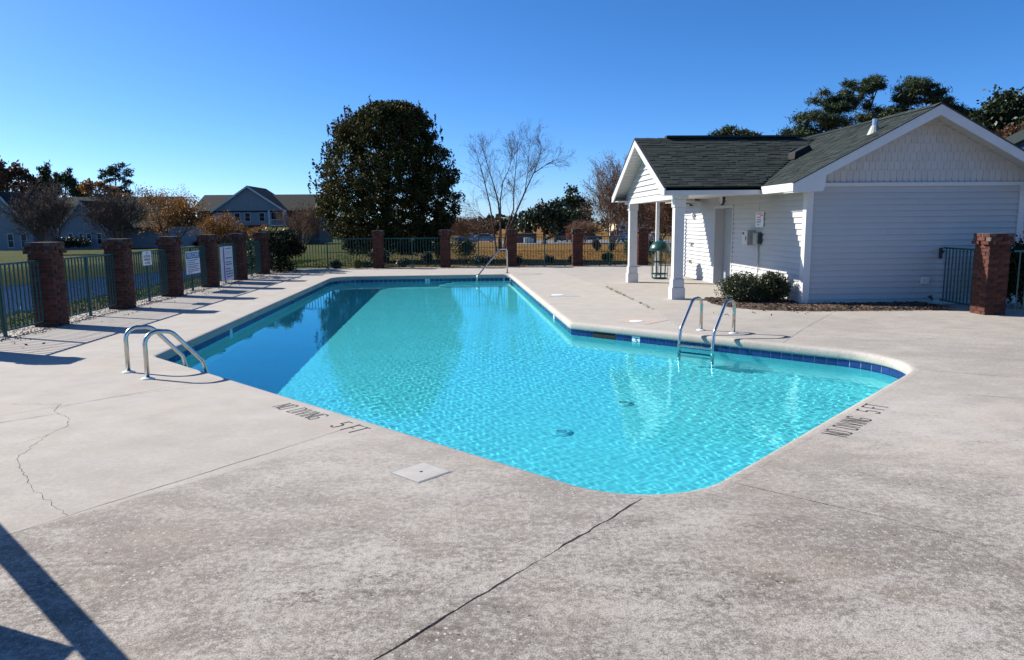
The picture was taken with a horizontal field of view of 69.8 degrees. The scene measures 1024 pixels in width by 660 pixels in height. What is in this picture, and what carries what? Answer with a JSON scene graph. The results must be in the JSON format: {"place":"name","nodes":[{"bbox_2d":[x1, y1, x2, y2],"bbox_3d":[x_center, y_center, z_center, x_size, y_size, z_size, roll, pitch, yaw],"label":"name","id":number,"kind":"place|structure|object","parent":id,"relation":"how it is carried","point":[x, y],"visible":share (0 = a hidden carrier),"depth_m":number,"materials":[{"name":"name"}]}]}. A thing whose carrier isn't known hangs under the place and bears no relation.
{"place":"outdoors","nodes":[
{"label":"outdoors","id":0,"kind":"place"},
{"bbox_2d":[3,267,221,314],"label":"pond","id":1,"kind":"structure","parent":0,"point":[14,297],"depth_m":28.54,"materials":[{"name":"liquid"}]},
{"bbox_2d":[0,270,279,341],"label":"gravel","id":2,"kind":"structure","parent":0,"point":[139,305],"depth_m":15.13,"materials":[{"name":"grey gravel"}]},
{"bbox_2d":[0,223,671,330],"bbox_3d":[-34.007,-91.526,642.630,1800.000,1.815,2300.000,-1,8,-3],"label":"lawn","id":3,"kind":"structure","parent":0,"point":[7,256],"depth_m":46.17,"materials":[{"name":"green plant"}]},
{"bbox_2d":[0,155,44,193],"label":"autumn tree","id":4,"kind":"object","parent":3,"relation":"on","point":[17,173],"visible":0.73,"depth_m":113.29,"materials":[{"name":"brown plant"}]},
{"bbox_2d":[0,172,81,241],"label":"crape myrtle","id":5,"kind":"object","parent":3,"relation":"on","point":[42,212],"visible":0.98,"depth_m":58.39,"materials":[{"name":"grey plant"}]},
{"bbox_2d":[36,159,66,196],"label":"pine tree","id":6,"kind":"object","parent":3,"relation":"on","point":[43,171],"visible":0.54,"depth_m":118.04,"materials":[{"name":"green plant"}]},
{"bbox_2d":[48,236,94,248],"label":"shrub","id":7,"kind":"object","parent":3,"relation":"on","point":[75,242],"visible":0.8,"depth_m":82.77,"materials":[{"name":"green plant"}]},
{"bbox_2d":[51,166,102,196],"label":"pine tree","id":8,"kind":"object","parent":3,"relation":"on","point":[68,178],"visible":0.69,"depth_m":121.40,"materials":[{"name":"green plant"}]},
{"bbox_2d":[0,191,200,249],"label":"bungalow","id":9,"kind":"object","parent":3,"relation":"on","point":[11,240],"visible":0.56,"depth_m":85.04,"materials":[{"name":"white paint"}]},
{"bbox_2d":[7,234,14,247],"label":"window","id":10,"kind":"structure","parent":9,"relation":"in","point":[10,238],"depth_m":84.46,"materials":[{"name":"white glass"}]},
{"bbox_2d":[76,178,134,196],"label":"autumn tree","id":11,"kind":"object","parent":3,"relation":"on","point":[88,182],"visible":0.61,"depth_m":112.98,"materials":[{"name":"brown plant"}]},
{"bbox_2d":[75,178,155,238],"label":"crape myrtle","id":12,"kind":"object","parent":3,"relation":"on","point":[117,211],"visible":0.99,"depth_m":62.80,"materials":[{"name":"grey plant"}]},
{"bbox_2d":[96,162,137,194],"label":"pine tree","id":13,"kind":"object","parent":3,"relation":"on","point":[110,171],"visible":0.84,"depth_m":142.92,"materials":[{"name":"green plant"}]},
{"bbox_2d":[136,182,210,237],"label":"autumn tree","id":14,"kind":"object","parent":3,"relation":"on","point":[182,207],"visible":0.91,"depth_m":76.64,"materials":[{"name":"orange plant"}]},
{"bbox_2d":[153,185,199,228],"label":"autumn tree","id":15,"kind":"object","parent":3,"relation":"on","point":[177,224],"visible":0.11,"depth_m":96.75,"materials":[{"name":"orange plant"}]},
{"bbox_2d":[195,210,246,243],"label":"autumn tree","id":16,"kind":"object","parent":3,"relation":"on","point":[220,227],"visible":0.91,"depth_m":81.13,"materials":[{"name":"brown plant"}]},
{"bbox_2d":[247,223,269,238],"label":"autumn tree","id":17,"kind":"object","parent":3,"relation":"on","point":[255,229],"visible":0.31,"depth_m":85.36,"materials":[{"name":"brown plant"}]},
{"bbox_2d":[194,186,332,243],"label":"two storey house","id":18,"kind":"structure","parent":3,"relation":"on","point":[250,207],"depth_m":115.48,"materials":[{"name":"paint"}]},
{"bbox_2d":[272,202,323,251],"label":"crape myrtle","id":19,"kind":"object","parent":3,"relation":"on","point":[311,224],"visible":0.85,"depth_m":58.28,"materials":[{"name":"brown plant"}]},
{"bbox_2d":[329,259,341,267],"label":"shrub","id":20,"kind":"object","parent":3,"relation":"on","point":[334,266],"visible":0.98,"depth_m":28.81,"materials":[{"name":"green plant"}]},
{"bbox_2d":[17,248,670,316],"bbox_3d":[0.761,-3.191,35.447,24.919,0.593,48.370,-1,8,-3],"label":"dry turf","id":21,"kind":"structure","parent":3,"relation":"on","point":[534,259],"depth_m":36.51,"materials":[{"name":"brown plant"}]},
{"bbox_2d":[367,250,388,262],"bbox_3d":[-5.601,-3.115,30.670,0.945,0.747,0.733,-1,8,-3],"label":"shrub","id":22,"kind":"object","parent":3,"relation":"on","point":[371,255],"visible":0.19,"depth_m":30.51,"materials":[{"name":"green plant"}]},
{"bbox_2d":[307,96,465,260],"bbox_3d":[-6.144,-7.230,36.015,7.709,8.100,7.768,-1,8,-3],"label":"pear tree","id":23,"kind":"object","parent":3,"relation":"on","point":[407,148],"visible":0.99,"depth_m":34.36,"materials":[{"name":"green plant"}]},
{"bbox_2d":[396,258,410,267],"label":"shrub","id":24,"kind":"object","parent":3,"relation":"on","point":[400,262],"visible":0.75,"depth_m":29.77,"materials":[{"name":"green plant"}]},
{"bbox_2d":[421,251,433,265],"bbox_3d":[-3.550,-2.988,30.734,0.570,0.650,0.350,-1,8,-3],"label":"shrub","id":25,"kind":"object","parent":3,"relation":"on","point":[431,256],"visible":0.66,"depth_m":30.66,"materials":[{"name":"green plant"}]},
{"bbox_2d":[433,242,439,260],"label":"shrub","id":26,"kind":"object","parent":3,"relation":"on","point":[436,252],"visible":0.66,"depth_m":36.79,"materials":[{"name":"green plant"}]},
{"bbox_2d":[450,236,477,260],"bbox_3d":[-2.398,-3.910,35.051,1.604,1.250,0.919,-1,8,-3],"label":"shrub","id":27,"kind":"object","parent":3,"relation":"on","point":[468,246],"visible":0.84,"depth_m":35.03,"materials":[{"name":"green plant"}]},
{"bbox_2d":[450,210,504,242],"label":"crape myrtle","id":28,"kind":"object","parent":3,"relation":"on","point":[472,228],"visible":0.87,"depth_m":73.57,"materials":[{"name":"brown plant"}]},
{"bbox_2d":[468,255,497,265],"bbox_3d":[-1.179,-2.853,30.053,1.185,0.482,0.792,2,9,16],"label":"shrub","id":29,"kind":"object","parent":3,"relation":"on","point":[475,260],"visible":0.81,"depth_m":29.92,"materials":[{"name":"green plant"}]},
{"bbox_2d":[332,210,671,234],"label":"wood","id":30,"kind":"object","parent":3,"relation":"on","point":[496,226],"visible":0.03,"depth_m":208.44,"materials":[{"name":"brown plant"}]},
{"bbox_2d":[453,119,576,250],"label":"birch tree","id":31,"kind":"object","parent":3,"relation":"on","point":[508,183],"visible":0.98,"depth_m":54.77,"materials":[{"name":"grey plant"}]},
{"bbox_2d":[503,196,612,243],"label":"live oak","id":32,"kind":"object","parent":3,"relation":"on","point":[551,214],"visible":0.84,"depth_m":93.33,"materials":[{"name":"green plant"}]},
{"bbox_2d":[550,183,596,241],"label":"pine tree","id":33,"kind":"object","parent":3,"relation":"on","point":[571,199],"visible":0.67,"depth_m":107.98,"materials":[{"name":"green plant"}]},
{"bbox_2d":[560,219,604,244],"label":"crape myrtle","id":34,"kind":"object","parent":3,"relation":"on","point":[585,224],"visible":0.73,"depth_m":84.65,"materials":[{"name":"brown plant"}]},
{"bbox_2d":[591,239,600,250],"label":"shrub","id":35,"kind":"object","parent":3,"relation":"on","point":[594,243],"visible":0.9,"depth_m":52.66,"materials":[{"name":"green plant"}]},
{"bbox_2d":[602,251,614,262],"bbox_3d":[4.157,-3.156,31.814,0.580,0.536,0.360,-1,8,-3],"label":"shrub","id":36,"kind":"object","parent":3,"relation":"on","point":[605,257],"visible":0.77,"depth_m":31.76,"materials":[{"name":"green plant"}]},
{"bbox_2d":[578,150,647,248],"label":"crape myrtle","id":37,"kind":"object","parent":3,"relation":"on","point":[603,196],"visible":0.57,"depth_m":56.43,"materials":[{"name":"brown plant"}]},
{"bbox_2d":[609,215,643,234],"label":"cream house","id":38,"kind":"structure","parent":3,"relation":"on","point":[612,227],"depth_m":139.97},
{"bbox_2d":[604,186,671,241],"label":"crape myrtle","id":39,"kind":"object","parent":3,"relation":"on","point":[648,214],"visible":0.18,"depth_m":54.24,"materials":[{"name":"brown plant"}]},
{"bbox_2d":[613,204,666,231],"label":"crape myrtle","id":40,"kind":"object","parent":3,"relation":"on","point":[639,218],"visible":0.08,"depth_m":69.18,"materials":[{"name":"brown plant"}]},
{"bbox_2d":[626,202,672,234],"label":"crape myrtle","id":41,"kind":"object","parent":3,"relation":"on","point":[662,217],"visible":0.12,"depth_m":51.59,"materials":[{"name":"brown plant"}]},
{"bbox_2d":[708,124,763,134],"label":"pine tree","id":42,"kind":"object","parent":3,"relation":"on","point":[726,130],"visible":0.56,"depth_m":83.17,"materials":[{"name":"green plant"}]},
{"bbox_2d":[772,77,863,137],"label":"pine tree","id":43,"kind":"object","parent":3,"relation":"on","point":[828,117],"visible":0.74,"depth_m":50.90,"materials":[{"name":"green plant"}]},
{"bbox_2d":[849,73,910,123],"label":"pine tree","id":44,"kind":"object","parent":3,"relation":"on","point":[872,85],"visible":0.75,"depth_m":54.15,"materials":[{"name":"green plant"}]},
{"bbox_2d":[852,75,982,118],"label":"pine tree","id":45,"kind":"object","parent":3,"relation":"on","point":[916,86],"visible":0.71,"depth_m":53.47,"materials":[{"name":"green plant"}]},
{"bbox_2d":[967,84,1023,135],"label":"evergreen oak","id":46,"kind":"object","parent":3,"relation":"on","point":[999,111],"visible":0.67,"depth_m":47.89,"materials":[{"name":"green plant"}]},
{"bbox_2d":[991,121,1023,137],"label":"autumn tree","id":47,"kind":"object","parent":3,"relation":"on","point":[1008,129],"visible":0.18,"depth_m":42.87,"materials":[{"name":"brown plant"}]},
{"bbox_2d":[1005,129,1023,243],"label":"neighbour building","id":48,"kind":"structure","parent":3,"relation":"on","point":[1017,138],"depth_m":25.21,"materials":[{"name":"white plastic"}]},
{"bbox_2d":[0,264,1023,659],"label":"pool deck","id":49,"kind":"structure","parent":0,"point":[170,512],"depth_m":4.29,"materials":[{"name":"concrete"}]},
{"bbox_2d":[0,260,45,337],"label":"metal fence","id":50,"kind":"object","parent":49,"relation":"on","point":[4,324],"visible":1,"depth_m":12.05,"materials":[{"name":"green metal"}]},
{"bbox_2d":[22,242,69,326],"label":"brick pillar","id":51,"kind":"structure","parent":49,"relation":"on","point":[49,256],"depth_m":12.76,"materials":[{"name":"red brick"}]},
{"bbox_2d":[64,254,118,316],"bbox_3d":[-8.225,-0.850,14.239,0.120,1.168,2.245,-1,8,-3],"label":"metal fence","id":52,"kind":"object","parent":49,"relation":"on","point":[88,287],"visible":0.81,"depth_m":14.27,"materials":[{"name":"green metal"}]},
{"bbox_2d":[100,239,135,308],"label":"brick pillar","id":53,"kind":"structure","parent":49,"relation":"on","point":[120,250],"depth_m":15.37,"materials":[{"name":"red brick"}]},
{"bbox_2d":[132,249,169,301],"bbox_3d":[-8.363,-1.234,16.852,0.120,1.168,2.245,-1,8,-3],"label":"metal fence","id":54,"kind":"object","parent":49,"relation":"on","point":[149,297],"visible":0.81,"depth_m":17.02,"materials":[{"name":"metal"}]},
{"bbox_2d":[142,251,151,265],"bbox_3d":[-8.340,-1.642,16.771,0.008,0.320,0.450,-1,8,-3],"label":"notice","id":55,"kind":"object","parent":54,"relation":"attached to","point":[146,257],"visible":1,"depth_m":16.74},
{"bbox_2d":[122,325,208,379],"bbox_3d":[-4.157,0.739,8.902,0.715,1.606,0.832,7,11,42],"label":"pool ladder","id":56,"kind":"object","parent":49,"relation":"attached to","point":[160,333],"visible":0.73,"depth_m":8.75,"materials":[{"name":"silver metal"}]},
{"bbox_2d":[155,236,183,296],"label":"brick pillar","id":57,"kind":"structure","parent":49,"relation":"on","point":[171,245],"depth_m":17.97,"materials":[{"name":"red brick"}]},
{"bbox_2d":[181,246,207,290],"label":"picket fence","id":58,"kind":"object","parent":49,"relation":"on","point":[192,283],"visible":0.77,"depth_m":19.69,"materials":[{"name":"metal"}]},
{"bbox_2d":[185,251,199,274],"bbox_3d":[-8.480,-1.798,19.519,0.012,0.590,0.940,-1,8,-3],"label":"welcome board","id":59,"kind":"object","parent":58,"relation":"attached to","point":[192,262],"visible":1,"depth_m":19.47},
{"bbox_2d":[196,234,219,286],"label":"brick pillar","id":60,"kind":"structure","parent":49,"relation":"on","point":[209,242],"depth_m":20.59,"materials":[{"name":"red brick"}]},
{"bbox_2d":[217,243,237,282],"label":"picket fence","id":61,"kind":"object","parent":49,"relation":"on","point":[234,257],"visible":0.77,"depth_m":22.50,"materials":[{"name":"teal paint"}]},
{"bbox_2d":[220,246,233,281],"bbox_3d":[-8.620,-2.010,22.208,0.009,1.030,1.070,-1,8,-3],"label":"rules board","id":62,"kind":"object","parent":61,"relation":"attached to","point":[226,255],"visible":1,"depth_m":22.17,"materials":[{"name":"grey plastic"}]},
{"bbox_2d":[227,233,247,279],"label":"brick pillar","id":63,"kind":"structure","parent":49,"relation":"on","point":[238,239],"depth_m":23.19,"materials":[{"name":"red brick"}]},
{"bbox_2d":[246,241,261,276],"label":"picket fence","id":64,"kind":"object","parent":49,"relation":"on","point":[257,258],"visible":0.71,"depth_m":25.18,"materials":[{"name":"metal"}]},
{"bbox_2d":[245,237,256,270],"bbox_3d":[-8.785,-2.508,24.451,0.226,1.231,1.477,-1,8,-3],"label":"fence vine","id":65,"kind":"object","parent":64,"relation":"on","point":[248,249],"visible":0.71,"depth_m":24.57,"materials":[{"name":"green plant"}]},
{"bbox_2d":[252,232,269,273],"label":"brick pillar","id":66,"kind":"structure","parent":49,"relation":"on","point":[262,238],"depth_m":25.81,"materials":[{"name":"red brick"}]},
{"bbox_2d":[287,238,372,268],"bbox_3d":[-7.206,-2.981,28.653,3.560,1.168,0.120,-1,8,-3],"label":"picket fence","id":67,"kind":"object","parent":49,"relation":"on","point":[327,266],"visible":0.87,"depth_m":28.65,"materials":[{"name":"metal"}]},
{"bbox_2d":[257,227,306,272],"bbox_3d":[-8.765,-2.974,27.537,1.679,1.839,2.856,-1,8,-3],"label":"vine mass","id":68,"kind":"object","parent":67,"relation":"attached to","point":[287,245],"visible":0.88,"depth_m":27.07,"materials":[{"name":"green plant"}]},
{"bbox_2d":[371,230,384,267],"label":"brick pillar","id":69,"kind":"structure","parent":49,"relation":"on","point":[378,247],"depth_m":28.54,"materials":[{"name":"red brick"}]},
{"bbox_2d":[12,265,807,344],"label":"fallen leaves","id":70,"kind":"object","parent":49,"relation":"on","point":[284,273],"visible":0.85,"depth_m":14.71,"materials":[{"name":"brown plant"}]},
{"bbox_2d":[383,238,439,267],"bbox_3d":[-3.926,-3.034,28.819,2.211,1.168,0.120,-1,8,-3],"label":"picket fence","id":71,"kind":"object","parent":49,"relation":"on","point":[412,265],"visible":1,"depth_m":28.80,"materials":[{"name":"green metal"}]},
{"bbox_2d":[390,462,452,482],"bbox_3d":[-0.642,1.002,5.184,0.314,0.006,0.314,7,11,43],"label":"access cover","id":72,"kind":"object","parent":49,"relation":"on","point":[421,472],"visible":1,"depth_m":5.17,"materials":[{"name":"beige plastic"}]},
{"bbox_2d":[438,230,451,267],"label":"brick pillar","id":73,"kind":"structure","parent":49,"relation":"on","point":[445,254],"depth_m":28.68,"materials":[{"name":"red brick"}]},
{"bbox_2d":[450,237,505,266],"bbox_3d":[-1.318,-3.076,28.951,2.211,1.168,0.120,-1,8,-3],"label":"picket fence","id":74,"kind":"object","parent":49,"relation":"on","point":[478,264],"visible":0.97,"depth_m":28.93,"materials":[{"name":"metal"}]},
{"bbox_2d":[476,248,507,282],"bbox_3d":[-0.670,-2.083,24.695,0.140,1.277,1.768,6,11,38],"label":"pool handrail","id":75,"kind":"object","parent":49,"relation":"attached to","point":[491,259],"visible":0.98,"depth_m":24.78,"materials":[{"name":"silver metal"}]},
{"bbox_2d":[505,229,517,266],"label":"brick pillar","id":76,"kind":"structure","parent":49,"relation":"on","point":[511,241],"depth_m":28.80,"materials":[{"name":"red brick"}]},
{"bbox_2d":[148,274,919,498],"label":"swimming pool","id":77,"kind":"structure","parent":49,"relation":"in","point":[903,370],"depth_m":10.59,"materials":[{"name":"concrete"}]},
{"bbox_2d":[173,280,899,494],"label":"pool water","id":78,"kind":"structure","parent":77,"relation":"in","point":[509,373],"depth_m":8.98,"materials":[{"name":"blue liquid"}]},
{"bbox_2d":[517,236,571,265],"bbox_3d":[1.289,-3.119,29.083,2.211,1.168,0.120,-1,8,-3],"label":"picket fence","id":79,"kind":"object","parent":49,"relation":"on","point":[544,263],"visible":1,"depth_m":29.07,"materials":[{"name":"green metal"}]},
{"bbox_2d":[547,293,578,296],"bbox_3d":[1.218,-0.844,17.602,0.720,0.012,0.720,-1,8,-3],"label":"skimmer patch","id":80,"kind":"object","parent":49,"relation":"on","point":[562,294],"visible":1,"depth_m":17.49,"materials":[{"name":"white plastic"}]},
{"bbox_2d":[570,228,584,265],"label":"brick pillar","id":81,"kind":"structure","parent":49,"relation":"on","point":[577,246],"depth_m":28.94,"materials":[{"name":"red brick"}]},
{"bbox_2d":[583,236,627,264],"bbox_3d":[3.896,-3.161,29.215,2.211,1.168,0.120,-1,8,-3],"label":"picket fence","id":82,"kind":"object","parent":49,"relation":"on","point":[604,248],"visible":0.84,"depth_m":29.18,"materials":[{"name":"metal"}]},
{"bbox_2d":[614,317,666,324],"bbox_3d":[2.265,-0.172,12.969,0.720,0.012,0.720,7,11,42],"label":"skimmer patch","id":83,"kind":"object","parent":49,"relation":"on","point":[640,320],"visible":1,"depth_m":12.94,"materials":[{"name":"white plastic"}]},
{"bbox_2d":[637,228,649,264],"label":"brick pillar","id":84,"kind":"structure","parent":49,"relation":"on","point":[642,244],"depth_m":29.07,"materials":[{"name":"red brick"}]},
{"bbox_2d":[653,202,659,275],"bbox_3d":[4.652,-2.929,23.500,0.240,2.360,0.240,-1,8,-3],"label":"steel post","id":85,"kind":"object","parent":49,"relation":"on","point":[657,221],"visible":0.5,"depth_m":23.40,"materials":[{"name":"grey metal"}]},
{"bbox_2d":[649,241,670,278],"bbox_3d":[4.470,-2.133,22.190,0.630,1.130,0.630,-1,8,-3],"label":"litter bin","id":86,"kind":"object","parent":49,"relation":"on","point":[656,246],"visible":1,"depth_m":22.01,"materials":[{"name":"green metal"}]},
{"bbox_2d":[648,235,671,262],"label":"picket fence","id":87,"kind":"object","parent":49,"relation":"on","point":[660,240],"visible":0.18,"depth_m":29.28,"materials":[{"name":"metal"}]},
{"bbox_2d":[677,296,737,352],"bbox_3d":[3.021,0.313,11.371,0.688,1.606,0.832,6,11,39],"label":"pool ladder","id":88,"kind":"object","parent":49,"relation":"attached to","point":[680,345],"visible":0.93,"depth_m":11.27,"materials":[{"name":"silver metal"}]},
{"bbox_2d":[611,102,1023,303],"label":"pool house","id":89,"kind":"structure","parent":49,"relation":"on","point":[881,209],"depth_m":14.97,"materials":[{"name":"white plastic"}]},
{"bbox_2d":[722,208,731,281],"bbox_3d":[5.931,-2.240,19.757,0.045,2.045,1.320,-1,8,-3],"label":"door","id":90,"kind":"structure","parent":89,"relation":"in","point":[727,212],"depth_m":20.09,"materials":[{"name":"grey paint"}]},
{"bbox_2d":[742,230,755,244],"bbox_3d":[5.672,-2.214,17.586,0.221,0.350,0.360,-1,8,-3],"label":"emergency phone box","id":91,"kind":"object","parent":89,"relation":"attached to","point":[747,237],"visible":0.94,"depth_m":17.43,"materials":[{"name":"grey plastic"}]},
{"bbox_2d":[752,200,761,279],"bbox_3d":[5.742,-1.984,17.185,0.139,2.271,0.326,-1,8,-3],"label":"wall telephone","id":92,"kind":"object","parent":89,"relation":"attached to","point":[757,238],"depth_m":17.11,"materials":[{"name":"black plastic"}]},
{"bbox_2d":[755,212,763,226],"bbox_3d":[5.775,-2.574,17.104,0.016,0.340,0.460,-1,8,-3],"label":"wall notice","id":93,"kind":"object","parent":89,"relation":"attached to","point":[759,219],"depth_m":17.09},
{"bbox_2d":[920,276,929,283],"bbox_3d":[8.456,-1.018,15.028,0.180,0.160,0.052,-1,8,-3],"label":"outlet cover","id":94,"kind":"object","parent":89,"relation":"attached to","point":[924,279],"visible":1,"depth_m":15.01,"materials":[{"name":"white paint"}]},
{"bbox_2d":[705,297,955,310],"bbox_3d":[6.312,-0.542,15.107,4.150,0.048,2.450,-1,8,-3],"label":"mulch bed","id":95,"kind":"object","parent":49,"relation":"on","point":[830,305],"visible":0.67,"depth_m":14.36,"materials":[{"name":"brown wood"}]},
{"bbox_2d":[714,270,768,302],"bbox_3d":[4.857,-0.914,15.594,1.148,0.696,1.144,-1,8,-3],"label":"evergreen bush","id":96,"kind":"object","parent":95,"relation":"on","point":[743,287],"visible":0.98,"depth_m":15.32,"materials":[{"name":"green plant"}]},
{"bbox_2d":[753,270,790,301],"bbox_3d":[5.432,-0.896,15.401,0.876,0.722,0.801,-1,8,-3],"label":"evergreen bush","id":97,"kind":"object","parent":95,"relation":"on","point":[776,286],"visible":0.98,"depth_m":15.20,"materials":[{"name":"green plant"}]},
{"bbox_2d":[970,233,1015,314],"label":"brick pillar","id":98,"kind":"structure","parent":49,"relation":"on","point":[991,264],"depth_m":13.25,"materials":[{"name":"red brick"}]},
{"bbox_2d":[939,247,974,305],"bbox_3d":[8.744,-1.047,14.267,0.034,1.083,1.301,-1,8,0],"label":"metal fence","id":99,"kind":"object","parent":98,"relation":"attached to","point":[959,249],"visible":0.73,"depth_m":14.38,"materials":[{"name":"green metal"}]},
{"bbox_2d":[1009,250,1023,310],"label":"picket fence","id":100,"kind":"object","parent":98,"relation":"attached to","point":[1020,251],"visible":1,"depth_m":13.12,"materials":[{"name":"green metal"}]},
{"bbox_2d":[1006,231,1023,305],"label":"hedge","id":101,"kind":"object","parent":49,"relation":"on","point":[1013,272],"visible":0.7,"depth_m":14.08,"materials":[{"name":"green plant"}]},
{"bbox_2d":[0,0,1023,222],"label":"sky","id":102,"kind":"structure","parent":0,"point":[205,97],"materials":[{"name":"blue"}]},
{"bbox_2d":[496,239,670,243],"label":"parking lot","id":103,"kind":"structure","parent":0,"point":[570,242],"depth_m":108.50,"materials":[{"name":"grey asphalt"}]},
{"bbox_2d":[469,233,493,241],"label":"parked car","id":104,"kind":"object","parent":103,"relation":"on","point":[487,239],"visible":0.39,"depth_m":124.17,"materials":[{"name":"paint"}]},
{"bbox_2d":[517,233,536,242],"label":"parked car","id":105,"kind":"object","parent":103,"relation":"on","point":[533,236],"visible":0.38,"depth_m":104.75,"materials":[{"name":"grey metal"}]},
{"bbox_2d":[611,230,627,241],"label":"parked car","id":106,"kind":"object","parent":103,"relation":"on","point":[625,233],"visible":0.35,"depth_m":102.39,"materials":[{"name":"paint"}]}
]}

